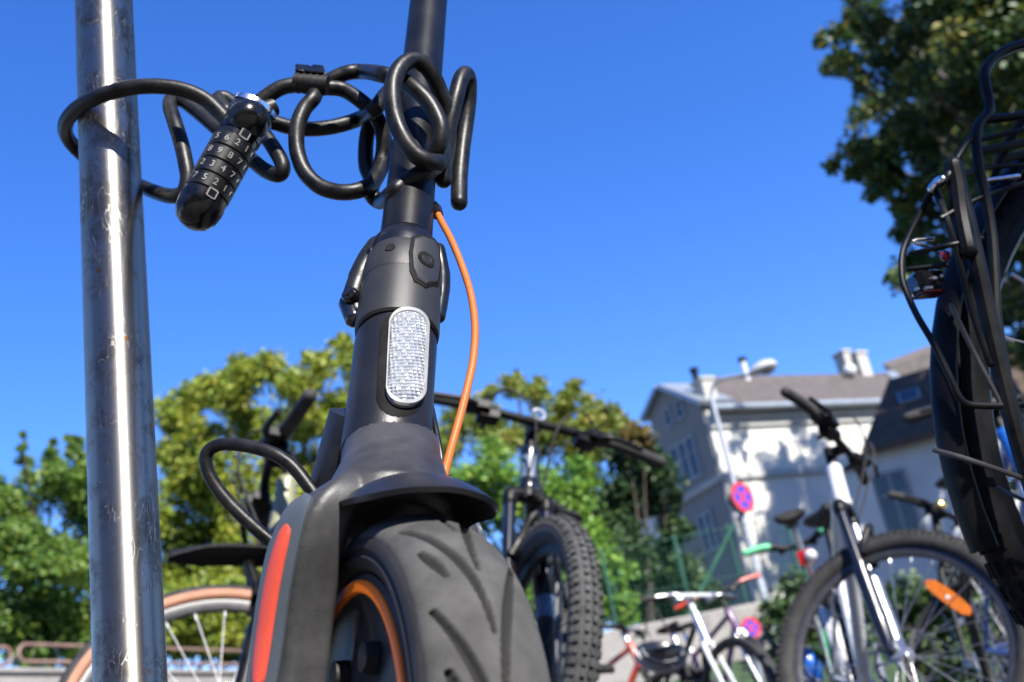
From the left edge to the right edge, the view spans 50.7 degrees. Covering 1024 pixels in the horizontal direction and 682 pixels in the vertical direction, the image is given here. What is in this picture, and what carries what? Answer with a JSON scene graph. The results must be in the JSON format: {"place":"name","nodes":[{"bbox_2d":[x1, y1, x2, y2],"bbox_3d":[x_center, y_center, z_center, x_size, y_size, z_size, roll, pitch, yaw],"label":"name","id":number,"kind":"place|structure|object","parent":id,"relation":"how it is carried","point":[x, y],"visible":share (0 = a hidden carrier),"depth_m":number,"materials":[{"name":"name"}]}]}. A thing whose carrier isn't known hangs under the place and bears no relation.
{"place":"outdoors","nodes":[
{"label":"outdoors","id":0,"kind":"place"},
{"bbox_2d":[0,0,1023,669],"label":"sky","id":1,"kind":"structure","parent":0,"point":[651,201],"materials":[{"name":"blue"}]},
{"bbox_2d":[625,346,930,620],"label":"house","id":2,"kind":"structure","parent":0,"point":[775,446],"depth_m":35.91,"materials":[{"name":"beige paint"}]},
{"bbox_2d":[662,405,674,429],"bbox_3d":[5.423,2.633,37.335,0.100,0.720,0.500,0,-25,-24],"label":"window","id":3,"kind":"structure","parent":2,"relation":"in","point":[667,412],"depth_m":37.32,"materials":[{"name":"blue glass"}]},
{"bbox_2d":[673,397,686,421],"bbox_3d":[5.714,2.317,36.678,0.100,0.720,0.500,0,-25,-24],"label":"window","id":4,"kind":"structure","parent":2,"relation":"in","point":[679,407],"depth_m":36.68,"materials":[{"name":"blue glass"}]},
{"bbox_2d":[668,433,703,489],"bbox_3d":[5.858,4.059,36.375,0.100,1.450,1.600,0,-25,-24],"label":"window","id":5,"kind":"structure","parent":2,"relation":"in","point":[685,452],"depth_m":36.27,"materials":[{"name":"grey glass"}]},
{"bbox_2d":[696,508,720,554],"bbox_3d":[6.405,6.202,35.172,0.100,1.300,0.900,0,-25,-24],"label":"window","id":6,"kind":"structure","parent":2,"relation":"in","point":[705,520],"depth_m":35.17,"materials":[{"name":"blue glass"}]},
{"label":"ground","id":7,"kind":"structure","parent":0,"visible":0},
{"bbox_2d":[0,667,235,681],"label":"curb wall","id":8,"kind":"structure","parent":7,"relation":"on","point":[8,674],"depth_m":13.00,"materials":[{"name":"concrete"}]},
{"bbox_2d":[0,645,13,666],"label":"railing","id":9,"kind":"object","parent":8,"relation":"on","point":[10,652],"visible":1,"depth_m":12.61,"materials":[{"name":"metal"}]},
{"bbox_2d":[17,642,241,665],"bbox_3d":[-4.758,4.294,14.599,0.048,0.327,4.464,-21,-25,23],"label":"railing","id":10,"kind":"object","parent":8,"relation":"on","point":[19,655],"visible":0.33,"depth_m":13.53,"materials":[{"name":"metal"}]},
{"bbox_2d":[75,0,167,681],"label":"steel pole","id":11,"kind":"object","parent":7,"relation":"on","point":[128,637],"visible":1,"depth_m":0.80,"materials":[{"name":"silver metal"}]},
{"bbox_2d":[59,388,316,681],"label":"bicycle","id":12,"kind":"object","parent":7,"relation":"on","point":[197,600],"visible":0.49,"depth_m":2.40,"materials":[{"name":"metal"}]},
{"bbox_2d":[199,0,550,681],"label":"electric scooter","id":13,"kind":"object","parent":7,"relation":"on","point":[385,560],"visible":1,"depth_m":0.51,"materials":[{"name":"black plastic"}]},
{"bbox_2d":[57,51,476,230],"bbox_3d":[-0.199,-0.138,0.855,0.372,0.211,0.130,-18,-24,17],"label":"cable lock","id":14,"kind":"object","parent":13,"relation":"attached to","point":[239,125],"visible":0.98,"depth_m":0.82,"materials":[{"name":"black plastic"}]},
{"bbox_2d":[432,368,640,571],"bbox_3d":[0.821,4.364,22.010,5.194,9.167,3.552,-5,-23,-13],"label":"broadleaf tree","id":15,"kind":"object","parent":7,"relation":"on","point":[536,393],"visible":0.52,"depth_m":22.48,"materials":[{"name":"green plant"}]},
{"bbox_2d":[449,432,640,626],"bbox_3d":[0.319,3.797,14.784,3.066,4.799,2.992,-11,-23,0],"label":"leafy shrub","id":16,"kind":"object","parent":7,"relation":"on","point":[488,473],"visible":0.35,"depth_m":14.42,"materials":[{"name":"green plant"}]},
{"bbox_2d":[434,388,666,681],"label":"bicycle","id":17,"kind":"object","parent":7,"relation":"on","point":[546,544],"visible":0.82,"depth_m":2.58,"materials":[{"name":"black paint"}]},
{"bbox_2d":[617,421,659,622],"bbox_3d":[2.517,4.247,18.682,1.187,6.201,0.899,-4,-24,-17],"label":"broadleaf tree","id":18,"kind":"object","parent":7,"relation":"on","point":[637,434],"visible":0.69,"depth_m":19.47,"materials":[{"name":"brown plant"}]},
{"bbox_2d":[582,429,732,625],"bbox_3d":[2.543,4.353,19.293,2.608,6.518,2.832,-3,-24,-17],"label":"dense tree","id":19,"kind":"object","parent":7,"relation":"on","point":[616,495],"visible":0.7,"depth_m":19.29,"materials":[{"name":"green plant"}]},
{"bbox_2d":[600,624,716,681],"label":"bicycle","id":20,"kind":"object","parent":7,"relation":"on","point":[638,668],"visible":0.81,"depth_m":6.70,"materials":[{"name":"black paint"}]},
{"bbox_2d":[596,601,776,681],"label":"retaining wall","id":21,"kind":"structure","parent":7,"relation":"on","point":[613,643],"depth_m":11.56,"materials":[{"name":"concrete"}]},
{"bbox_2d":[599,519,799,628],"bbox_3d":[2.366,3.446,12.347,2.257,2.615,0.094,-11,-23,0],"label":"fence","id":22,"kind":"object","parent":7,"relation":"on","point":[718,555],"visible":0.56,"depth_m":12.67,"materials":[{"name":"green metal"}]},
{"bbox_2d":[640,592,775,681],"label":"bicycle","id":23,"kind":"object","parent":7,"relation":"on","point":[714,653],"visible":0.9,"depth_m":6.02,"materials":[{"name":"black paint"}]},
{"bbox_2d":[635,604,686,673],"bbox_3d":[0.854,1.752,6.364,0.300,0.402,0.235,-11,-23,0],"label":"helmet","id":24,"kind":"object","parent":23,"relation":"hanging from","point":[661,657],"visible":1,"depth_m":6.25,"materials":[{"name":"plastic"}]},
{"bbox_2d":[658,573,775,681],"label":"bicycle","id":25,"kind":"object","parent":7,"relation":"on","point":[736,629],"visible":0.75,"depth_m":7.38,"materials":[{"name":"black paint"}]},
{"bbox_2d":[709,359,777,642],"bbox_3d":[3.470,2.563,13.618,1.049,4.803,0.248,-24,-26,28],"label":"street lamp","id":26,"kind":"object","parent":7,"relation":"on","point":[766,367],"visible":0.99,"depth_m":14.24,"materials":[{"name":"metal"}]},
{"bbox_2d":[726,484,744,536],"bbox_3d":[2.920,2.205,14.063,0.018,0.710,0.380,-24,-26,28],"label":"traffic sign","id":27,"kind":"object","parent":26,"relation":"attached to","point":[735,509],"visible":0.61,"depth_m":13.98,"materials":[{"name":"grey metal"}]},
{"bbox_2d":[730,482,754,512],"bbox_3d":[2.992,2.027,14.027,0.410,0.410,0.020,6,-28,-35],"label":"traffic sign","id":28,"kind":"object","parent":26,"relation":"attached to","point":[742,496],"visible":1,"depth_m":14.01,"materials":[{"name":"metal"}]},
{"bbox_2d":[740,616,764,681],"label":"traffic sign","id":29,"kind":"object","parent":7,"relation":"on","point":[750,626],"visible":0.72,"depth_m":9.09,"materials":[{"name":"metal"}]},
{"bbox_2d":[663,647,922,681],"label":"grass bank","id":30,"kind":"structure","parent":7,"relation":"on","point":[890,670],"depth_m":10.88,"materials":[{"name":"plant"}]},
{"bbox_2d":[742,508,847,681],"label":"bicycle","id":31,"kind":"object","parent":7,"relation":"on","point":[806,559],"visible":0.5,"depth_m":4.67,"materials":[{"name":"black paint"}]},
{"bbox_2d":[803,647,822,681],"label":"helmet","id":32,"kind":"object","parent":31,"relation":"hanging from","point":[810,659],"visible":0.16,"depth_m":4.57,"materials":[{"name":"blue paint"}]},
{"bbox_2d":[753,565,1002,681],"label":"hedge","id":33,"kind":"object","parent":7,"relation":"on","point":[776,609],"visible":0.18,"depth_m":10.96,"materials":[{"name":"green plant"}]},
{"bbox_2d":[775,387,1023,681],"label":"bicycle","id":34,"kind":"object","parent":7,"relation":"on","point":[841,580],"visible":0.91,"depth_m":3.14,"materials":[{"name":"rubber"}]},
{"bbox_2d":[812,0,1023,518],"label":"maple tree","id":35,"kind":"object","parent":7,"relation":"on","point":[943,50],"visible":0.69,"depth_m":19.72,"materials":[{"name":"green plant"}]},
{"bbox_2d":[861,356,1023,681],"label":"annex","id":36,"kind":"object","parent":7,"relation":"on","point":[907,460],"visible":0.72,"depth_m":28.83,"materials":[{"name":"grey paint"}]},
{"bbox_2d":[871,468,924,530],"bbox_3d":[10.211,4.368,28.616,0.930,1.890,0.100,-19,-24,18],"label":"window","id":37,"kind":"structure","parent":36,"relation":"in","point":[896,515],"depth_m":28.65,"materials":[{"name":"blue glass"}]},
{"bbox_2d":[887,491,1008,681],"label":"bicycle","id":38,"kind":"object","parent":7,"relation":"on","point":[936,511],"visible":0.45,"depth_m":4.40,"materials":[{"name":"black paint"}]},
{"bbox_2d":[898,39,1023,627],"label":"bicycle","id":39,"kind":"object","parent":7,"relation":"on","point":[967,338],"visible":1,"depth_m":0.94,"materials":[{"name":"black paint"}]},
{"bbox_2d":[902,394,1023,681],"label":"bicycle","id":40,"kind":"object","parent":7,"relation":"on","point":[993,649],"visible":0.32,"depth_m":3.68,"materials":[{"name":"blue paint"}]},
{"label":"terrace","id":41,"kind":"structure","parent":0,"visible":0},
{"bbox_2d":[0,430,182,667],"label":"bushy tree","id":42,"kind":"object","parent":41,"relation":"on","point":[33,552],"visible":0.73,"depth_m":16.60,"materials":[{"name":"green plant"}]},
{"bbox_2d":[0,541,241,668],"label":"hedge","id":43,"kind":"object","parent":41,"relation":"on","point":[232,658],"visible":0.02,"depth_m":20.33,"materials":[{"name":"green plant"}]},
{"bbox_2d":[153,331,353,661],"bbox_3d":[-4.329,3.227,19.972,6.146,7.497,5.482,-11,-23,0],"label":"broadleaf tree","id":44,"kind":"object","parent":41,"relation":"on","point":[232,386],"visible":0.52,"depth_m":19.37,"materials":[{"name":"green plant"}]}
]}

